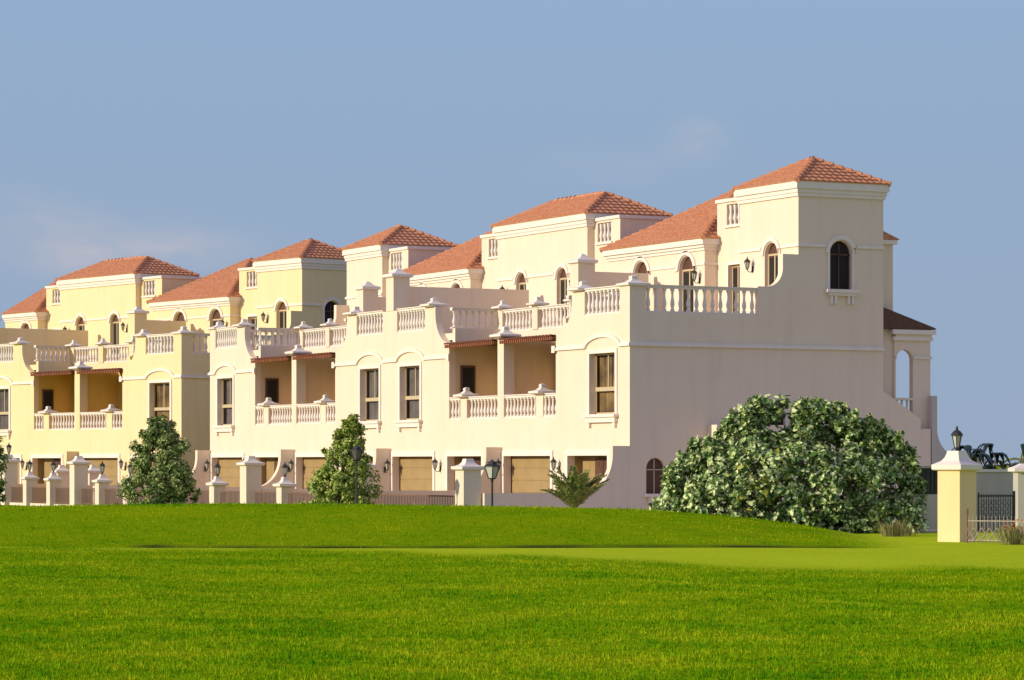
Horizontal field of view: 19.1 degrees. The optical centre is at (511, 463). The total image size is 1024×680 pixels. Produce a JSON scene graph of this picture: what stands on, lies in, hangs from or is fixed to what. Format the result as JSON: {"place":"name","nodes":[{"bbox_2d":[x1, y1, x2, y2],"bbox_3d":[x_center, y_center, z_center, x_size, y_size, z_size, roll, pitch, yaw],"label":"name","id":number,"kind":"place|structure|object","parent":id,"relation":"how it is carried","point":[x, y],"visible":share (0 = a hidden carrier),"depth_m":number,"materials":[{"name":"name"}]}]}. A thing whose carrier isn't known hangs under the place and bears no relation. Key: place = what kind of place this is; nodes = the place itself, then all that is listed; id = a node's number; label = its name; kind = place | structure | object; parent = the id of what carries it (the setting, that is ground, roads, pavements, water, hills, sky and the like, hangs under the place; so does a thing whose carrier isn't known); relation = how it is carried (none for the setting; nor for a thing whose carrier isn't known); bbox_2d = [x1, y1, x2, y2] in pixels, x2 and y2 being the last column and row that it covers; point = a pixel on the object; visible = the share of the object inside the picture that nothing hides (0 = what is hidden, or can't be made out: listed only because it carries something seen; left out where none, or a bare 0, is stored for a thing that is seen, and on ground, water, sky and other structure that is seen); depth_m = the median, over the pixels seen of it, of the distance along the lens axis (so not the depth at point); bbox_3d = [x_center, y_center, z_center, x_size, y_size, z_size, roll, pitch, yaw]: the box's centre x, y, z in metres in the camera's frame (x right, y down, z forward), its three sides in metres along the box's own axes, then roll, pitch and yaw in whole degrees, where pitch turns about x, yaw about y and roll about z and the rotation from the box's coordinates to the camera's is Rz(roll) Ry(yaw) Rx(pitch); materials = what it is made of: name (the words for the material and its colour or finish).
{"place":"outdoors","nodes":[
{"label":"outdoors","id":0,"kind":"place"},
{"bbox_2d":[10,486,22,504],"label":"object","id":1,"kind":"object","parent":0,"point":[19,501],"visible":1,"depth_m":161.29,"materials":[{"name":"beige paint"}]},
{"bbox_2d":[88,465,103,484],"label":"gate pillar","id":2,"kind":"structure","parent":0,"point":[94,471],"depth_m":158.10,"materials":[{"name":"beige paint"}]},
{"bbox_2d":[0,465,1023,679],"bbox_3d":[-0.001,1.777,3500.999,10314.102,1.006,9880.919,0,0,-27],"label":"ground","id":3,"kind":"structure","parent":0,"point":[909,550],"depth_m":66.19,"materials":[{"name":"green plant"}]},
{"bbox_2d":[0,436,11,506],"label":"bushy tree","id":4,"kind":"object","parent":3,"relation":"on","point":[4,457],"visible":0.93,"depth_m":118.03,"materials":[{"name":"green plant"}]},
{"bbox_2d":[0,443,19,504],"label":"gate pillar","id":5,"kind":"structure","parent":3,"relation":"on","point":[10,475],"depth_m":162.31,"materials":[{"name":"beige paint"}]},
{"bbox_2d":[20,459,38,505],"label":"gate pillar","id":6,"kind":"structure","parent":3,"relation":"on","point":[29,479],"depth_m":159.27,"materials":[{"name":"beige paint"}]},
{"bbox_2d":[30,487,45,505],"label":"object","id":7,"kind":"object","parent":3,"relation":"on","point":[36,503],"visible":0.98,"depth_m":158.17,"materials":[{"name":"beige paint"}]},
{"bbox_2d":[43,460,62,505],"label":"gate pillar","id":8,"kind":"structure","parent":3,"relation":"on","point":[53,480],"depth_m":155.86,"materials":[{"name":"beige paint"}]},
{"bbox_2d":[51,465,69,503],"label":"gate pillar","id":9,"kind":"structure","parent":3,"relation":"on","point":[62,471],"depth_m":162.68,"materials":[{"name":"beige paint"}]},
{"bbox_2d":[54,487,69,505],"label":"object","id":10,"kind":"object","parent":3,"relation":"on","point":[60,495],"visible":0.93,"depth_m":154.94,"materials":[{"name":"beige paint"}]},
{"bbox_2d":[1,258,124,360],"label":"townhouse","id":11,"kind":"structure","parent":3,"relation":"on","point":[67,302],"depth_m":183.96,"materials":[{"name":"yellow paint"}]},
{"bbox_2d":[79,318,84,329],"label":"arched window","id":12,"kind":"structure","parent":11,"relation":"in","point":[81,324],"depth_m":182.79,"materials":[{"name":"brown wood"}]},
{"bbox_2d":[67,456,90,504],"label":"gate pillar","id":13,"kind":"structure","parent":3,"relation":"on","point":[78,473],"depth_m":152.26,"materials":[{"name":"beige paint"}]},
{"bbox_2d":[81,488,94,504],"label":"iron railing","id":14,"kind":"object","parent":3,"relation":"on","point":[90,495],"visible":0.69,"depth_m":150.98,"materials":[{"name":"beige metal"}]},
{"bbox_2d":[92,461,112,504],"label":"gate pillar","id":15,"kind":"structure","parent":3,"relation":"on","point":[102,482],"depth_m":149.26,"materials":[{"name":"beige paint"}]},
{"bbox_2d":[104,488,122,504],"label":"iron railing","id":16,"kind":"object","parent":3,"relation":"on","point":[120,500],"visible":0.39,"depth_m":147.30,"materials":[{"name":"brown metal"}]},
{"bbox_2d":[0,256,249,483],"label":"townhouse","id":17,"kind":"structure","parent":3,"relation":"on","point":[38,403],"depth_m":173.53,"materials":[{"name":"yellow paint"}]},
{"bbox_2d":[0,386,10,438],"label":"window","id":18,"kind":"structure","parent":17,"relation":"in","point":[5,391],"depth_m":174.78,"materials":[{"name":"white metal"}]},
{"bbox_2d":[15,458,19,483],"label":"garage door","id":19,"kind":"structure","parent":17,"relation":"in","point":[15,458],"depth_m":173.68,"materials":[{"name":"paint"}]},
{"bbox_2d":[42,389,53,427],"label":"balcony door","id":20,"kind":"structure","parent":17,"relation":"in","point":[47,394],"depth_m":172.07,"materials":[{"name":"brown wood"}]},
{"bbox_2d":[52,460,60,468],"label":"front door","id":21,"kind":"structure","parent":17,"relation":"in","point":[58,462],"depth_m":170.52,"materials":[{"name":"brown wood"}]},
{"bbox_2d":[113,315,118,359],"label":"window","id":22,"kind":"structure","parent":17,"relation":"in","point":[115,322],"depth_m":179.63,"materials":[{"name":"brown wood"}]},
{"bbox_2d":[177,312,184,320],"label":"terrace door","id":23,"kind":"structure","parent":17,"relation":"in","point":[181,317],"depth_m":173.42,"materials":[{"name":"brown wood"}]},
{"bbox_2d":[120,465,135,503],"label":"gate pillar","id":24,"kind":"structure","parent":3,"relation":"on","point":[130,469],"depth_m":145.83,"materials":[{"name":"beige paint"}]},
{"bbox_2d":[116,415,201,504],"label":"bushy tree","id":25,"kind":"object","parent":3,"relation":"on","point":[161,435],"visible":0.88,"depth_m":121.34,"materials":[{"name":"green plant"}]},
{"bbox_2d":[133,489,208,503],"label":"iron railing","id":26,"kind":"object","parent":3,"relation":"on","point":[202,498],"visible":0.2,"depth_m":137.76,"materials":[{"name":"brown metal"}]},
{"bbox_2d":[68,238,346,484],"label":"townhouse","id":27,"kind":"structure","parent":3,"relation":"on","point":[163,368],"depth_m":164.90,"materials":[{"name":"yellow paint"}]},
{"bbox_2d":[85,458,117,484],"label":"garage door","id":28,"kind":"structure","parent":27,"relation":"in","point":[111,464],"depth_m":165.64,"materials":[{"name":"paint"}]},
{"bbox_2d":[144,379,171,428],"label":"window","id":29,"kind":"structure","parent":27,"relation":"in","point":[163,390],"depth_m":161.37,"materials":[{"name":"white metal"}]},
{"bbox_2d":[212,310,220,326],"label":"terrace door","id":30,"kind":"structure","parent":27,"relation":"in","point":[216,317],"depth_m":170.52,"materials":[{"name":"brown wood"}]},
{"bbox_2d":[250,316,256,348],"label":"terrace door","id":31,"kind":"structure","parent":27,"relation":"in","point":[253,320],"depth_m":168.54,"materials":[{"name":"white wood"}]},
{"bbox_2d":[279,302,286,327],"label":"arched window","id":32,"kind":"structure","parent":27,"relation":"in","point":[282,311],"depth_m":165.64,"materials":[{"name":"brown wood"}]},
{"bbox_2d":[325,301,335,322],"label":"window","id":33,"kind":"structure","parent":27,"relation":"in","point":[329,308],"depth_m":165.16,"materials":[{"name":"black glass"}]},
{"bbox_2d":[206,462,228,503],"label":"gate pillar","id":34,"kind":"structure","parent":3,"relation":"on","point":[217,484],"depth_m":135.70,"materials":[{"name":"beige paint"}]},
{"bbox_2d":[220,491,239,503],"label":"iron railing","id":35,"kind":"object","parent":3,"relation":"on","point":[225,496],"visible":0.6,"depth_m":134.65,"materials":[{"name":"brown metal"}]},
{"bbox_2d":[236,456,264,503],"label":"gate pillar","id":36,"kind":"structure","parent":3,"relation":"on","point":[250,475],"depth_m":132.12,"materials":[{"name":"beige paint"}]},
{"bbox_2d":[254,491,275,503],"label":"iron railing","id":37,"kind":"object","parent":3,"relation":"on","point":[261,495],"visible":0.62,"depth_m":130.94,"materials":[{"name":"beige metal"}]},
{"bbox_2d":[273,462,296,503],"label":"gate pillar","id":38,"kind":"structure","parent":3,"relation":"on","point":[284,485],"depth_m":128.85,"materials":[{"name":"beige paint"}]},
{"bbox_2d":[288,492,343,503],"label":"iron railing","id":39,"kind":"object","parent":3,"relation":"on","point":[303,493],"visible":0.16,"depth_m":127.60,"materials":[{"name":"brown metal"}]},
{"bbox_2d":[297,413,382,504],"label":"bushy tree","id":40,"kind":"object","parent":3,"relation":"on","point":[341,483],"visible":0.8,"depth_m":113.53,"materials":[{"name":"green plant"}]},
{"bbox_2d":[207,224,491,486],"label":"townhouse","id":41,"kind":"structure","parent":3,"relation":"on","point":[251,400],"depth_m":151.18,"materials":[{"name":"beige paint"}]},
{"bbox_2d":[212,374,234,435],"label":"window","id":42,"kind":"structure","parent":41,"relation":"in","point":[229,426],"depth_m":153.31,"materials":[{"name":"white metal"}]},
{"bbox_2d":[219,457,241,486],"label":"garage door","id":43,"kind":"structure","parent":41,"relation":"in","point":[229,472],"depth_m":153.01,"materials":[{"name":"paint"}]},
{"bbox_2d":[265,378,278,421],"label":"balcony door","id":44,"kind":"structure","parent":41,"relation":"in","point":[271,384],"depth_m":149.64,"materials":[{"name":"brown wood"}]},
{"bbox_2d":[274,459,277,472],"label":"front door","id":45,"kind":"structure","parent":41,"relation":"in","point":[275,460],"depth_m":148.33,"materials":[{"name":"brown wood"}]},
{"bbox_2d":[350,445,362,503],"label":"lamp post","id":46,"kind":"object","parent":3,"relation":"on","point":[356,451],"visible":0.76,"depth_m":111.96,"materials":[{"name":"black metal"}]},
{"bbox_2d":[354,446,376,501],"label":"gate pillar","id":47,"kind":"structure","parent":3,"relation":"on","point":[372,467],"depth_m":121.80,"materials":[{"name":"beige paint"}]},
{"bbox_2d":[369,494,454,505],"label":"iron railing","id":48,"kind":"object","parent":3,"relation":"on","point":[437,496],"visible":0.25,"depth_m":117.45,"materials":[{"name":"brown metal"}]},
{"bbox_2d":[285,195,577,490],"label":"townhouse","id":49,"kind":"structure","parent":3,"relation":"on","point":[351,375],"depth_m":141.25,"materials":[{"name":"beige paint"}]},
{"bbox_2d":[303,457,328,488],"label":"garage door","id":50,"kind":"structure","parent":49,"relation":"in","point":[309,463],"depth_m":144.02,"materials":[{"name":"paint"}]},
{"bbox_2d":[358,364,381,431],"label":"window","id":51,"kind":"structure","parent":49,"relation":"in","point":[374,375],"depth_m":137.79,"materials":[{"name":"white metal"}]},
{"bbox_2d":[519,274,525,289],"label":"arched window","id":52,"kind":"structure","parent":49,"relation":"in","point":[522,285],"depth_m":140.85,"materials":[{"name":"brown wood"}]},
{"bbox_2d":[451,459,484,505],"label":"gate pillar","id":53,"kind":"structure","parent":3,"relation":"on","point":[468,482],"depth_m":113.21,"materials":[{"name":"beige paint"}]},
{"bbox_2d":[484,459,499,505],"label":"lamp post","id":54,"kind":"object","parent":3,"relation":"on","point":[492,467],"visible":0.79,"depth_m":106.94,"materials":[{"name":"black metal"}]},
{"bbox_2d":[382,190,732,490],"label":"townhouse","id":55,"kind":"structure","parent":3,"relation":"on","point":[445,348],"depth_m":132.47,"materials":[{"name":"beige paint"}]},
{"bbox_2d":[394,361,422,431],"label":"window","id":56,"kind":"structure","parent":55,"relation":"in","point":[415,371],"depth_m":133.94,"materials":[{"name":"white paint"}]},
{"bbox_2d":[400,456,431,490],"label":"garage door","id":57,"kind":"structure","parent":55,"relation":"in","point":[415,471],"depth_m":133.68,"materials":[{"name":"paint"}]},
{"bbox_2d":[460,366,475,415],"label":"balcony door","id":58,"kind":"structure","parent":55,"relation":"in","point":[467,373],"depth_m":130.36,"materials":[{"name":"brown wood"}]},
{"bbox_2d":[474,458,480,465],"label":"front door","id":59,"kind":"structure","parent":55,"relation":"in","point":[478,461],"depth_m":128.69,"materials":[{"name":"brown wood"}]},
{"bbox_2d":[560,269,566,316],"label":"arched window","id":60,"kind":"structure","parent":55,"relation":"in","point":[563,280],"depth_m":137.25,"materials":[{"name":"white wood"}]},
{"bbox_2d":[638,262,646,272],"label":"terrace door","id":61,"kind":"structure","parent":55,"relation":"in","point":[642,269],"depth_m":130.30,"materials":[{"name":"brown wood"}]},
{"bbox_2d":[489,156,935,517],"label":"townhouse","id":62,"kind":"structure","parent":3,"relation":"on","point":[776,282],"depth_m":120.21,"materials":[{"name":"beige paint"}]},
{"bbox_2d":[511,456,549,492],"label":"garage door","id":63,"kind":"structure","parent":62,"relation":"in","point":[528,473],"depth_m":124.06,"materials":[{"name":"paint"}]},
{"bbox_2d":[582,348,618,426],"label":"window","id":64,"kind":"structure","parent":62,"relation":"in","point":[607,389],"depth_m":118.38,"materials":[{"name":"white paint"}]},
{"bbox_2d":[595,458,606,484],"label":"front door","id":65,"kind":"structure","parent":62,"relation":"in","point":[600,463],"depth_m":119.16,"materials":[{"name":"brown wood"}]},
{"bbox_2d":[644,458,662,503],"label":"window","id":66,"kind":"structure","parent":62,"relation":"in","point":[654,468],"depth_m":116.60,"materials":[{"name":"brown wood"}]},
{"bbox_2d":[682,257,693,311],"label":"terrace door","id":67,"kind":"structure","parent":62,"relation":"in","point":[687,280],"depth_m":126.97,"materials":[{"name":"brown wood"}]},
{"bbox_2d":[732,264,739,312],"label":"terrace door","id":68,"kind":"structure","parent":62,"relation":"in","point":[735,268],"depth_m":124.68,"materials":[{"name":"brown wood"}]},
{"bbox_2d":[768,244,777,285],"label":"arched window","id":69,"kind":"structure","parent":62,"relation":"in","point":[772,256],"depth_m":121.51,"materials":[{"name":"brown wood"}]},
{"bbox_2d":[770,417,782,424],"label":"window","id":70,"kind":"structure","parent":62,"relation":"in","point":[781,423],"depth_m":119.25,"materials":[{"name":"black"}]},
{"bbox_2d":[825,241,859,303],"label":"window","id":71,"kind":"structure","parent":62,"relation":"in","point":[839,252],"depth_m":120.48,"materials":[{"name":"black glass"}]},
{"bbox_2d":[648,394,929,533],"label":"shrub","id":72,"kind":"object","parent":3,"relation":"on","point":[708,484],"visible":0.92,"depth_m":96.39,"materials":[{"name":"green plant"}]},
{"bbox_2d":[873,519,909,536],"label":"grass tuft","id":73,"kind":"object","parent":3,"relation":"on","point":[888,530],"visible":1,"depth_m":91.79,"materials":[{"name":"green plant"}]},
{"bbox_2d":[891,524,922,535],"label":"grass tuft","id":74,"kind":"object","parent":3,"relation":"on","point":[905,532],"visible":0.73,"depth_m":92.83,"materials":[{"name":"green plant"}]},
{"bbox_2d":[897,494,937,532],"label":"boundary wall","id":75,"kind":"structure","parent":3,"relation":"on","point":[931,516],"depth_m":97.00,"materials":[{"name":"grey paint"}]},
{"bbox_2d":[918,466,937,493],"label":"solid gate","id":76,"kind":"structure","parent":3,"relation":"on","point":[929,474],"depth_m":104.52,"materials":[{"name":"black metal"}]},
{"bbox_2d":[931,426,981,541],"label":"boundary pillar","id":77,"kind":"structure","parent":3,"relation":"on","point":[956,469],"depth_m":85.64,"materials":[{"name":"paint"}]},
{"bbox_2d":[928,396,985,464],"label":"garden wall","id":78,"kind":"structure","parent":3,"relation":"on","point":[938,452],"depth_m":122.45,"materials":[{"name":"beige paint"}]},
{"bbox_2d":[951,445,1010,468],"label":"plant","id":79,"kind":"object","parent":3,"relation":"on","point":[979,456],"visible":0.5,"depth_m":103.82,"materials":[{"name":"green plant"}]},
{"bbox_2d":[976,469,1012,530],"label":"boundary wall","id":80,"kind":"structure","parent":3,"relation":"on","point":[994,481],"depth_m":99.06,"materials":[{"name":"grey paint"}]},
{"bbox_2d":[965,509,1023,542],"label":"iron fence","id":81,"kind":"object","parent":3,"relation":"on","point":[966,527],"visible":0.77,"depth_m":84.37,"materials":[{"name":"white metal"}]},
{"bbox_2d":[977,491,1014,531],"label":"iron gate","id":82,"kind":"structure","parent":3,"relation":"on","point":[998,500],"depth_m":95.75,"materials":[{"name":"black metal"}]},
{"bbox_2d":[974,443,1023,468],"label":"plant","id":83,"kind":"object","parent":3,"relation":"on","point":[990,447],"visible":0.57,"depth_m":104.11,"materials":[{"name":"green plant"}]},
{"bbox_2d":[987,519,1023,544],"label":"grass tuft","id":84,"kind":"object","parent":3,"relation":"on","point":[1011,534],"visible":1,"depth_m":82.59,"materials":[{"name":"green"}]},
{"bbox_2d":[1008,464,1023,531],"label":"boundary pillar","id":85,"kind":"structure","parent":3,"relation":"on","point":[1017,470],"depth_m":96.63,"materials":[{"name":"beige paint"}]},
{"bbox_2d":[0,0,1023,464],"label":"sky","id":86,"kind":"structure","parent":0,"point":[203,137],"materials":[{"name":"blue"}]},
{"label":"pavement","id":87,"kind":"structure","parent":0,"visible":0},
{"bbox_2d":[18,451,77,502],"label":"garden wall","id":88,"kind":"structure","parent":87,"relation":"on","point":[69,455],"depth_m":167.21,"materials":[{"name":"yellow paint"}]},
{"bbox_2d":[88,453,182,487],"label":"garden wall","id":89,"kind":"structure","parent":87,"relation":"on","point":[91,486],"depth_m":157.13,"materials":[{"name":"yellow paint"}]},
{"bbox_2d":[93,450,210,503],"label":"garden wall","id":90,"kind":"structure","parent":87,"relation":"on","point":[201,475],"depth_m":154.21,"materials":[{"name":"beige paint"}]},
{"bbox_2d":[170,449,294,503],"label":"garden wall","id":91,"kind":"structure","parent":87,"relation":"on","point":[286,456],"depth_m":144.40,"materials":[{"name":"beige paint"}]},
{"bbox_2d":[262,448,390,503],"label":"garden wall","id":92,"kind":"structure","parent":87,"relation":"on","point":[382,459],"depth_m":134.92,"materials":[{"name":"beige paint"}]},
{"bbox_2d":[373,447,501,505],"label":"garden wall","id":93,"kind":"structure","parent":87,"relation":"on","point":[490,453],"depth_m":124.51,"materials":[{"name":"beige paint"}]},
{"bbox_2d":[481,446,629,508],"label":"garden wall","id":94,"kind":"structure","parent":87,"relation":"on","point":[614,491],"depth_m":115.56,"materials":[{"name":"beige paint"}]},
{"bbox_2d":[540,465,609,507],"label":"young palm","id":95,"kind":"object","parent":87,"relation":"on","point":[575,491],"visible":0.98,"depth_m":107.60,"materials":[{"name":"green plant"}]},
{"bbox_2d":[1005,454,1023,468],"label":"palm tree","id":96,"kind":"object","parent":87,"relation":"on","point":[1013,458],"visible":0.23,"depth_m":108.15,"materials":[{"name":"green plant"}]}
]}

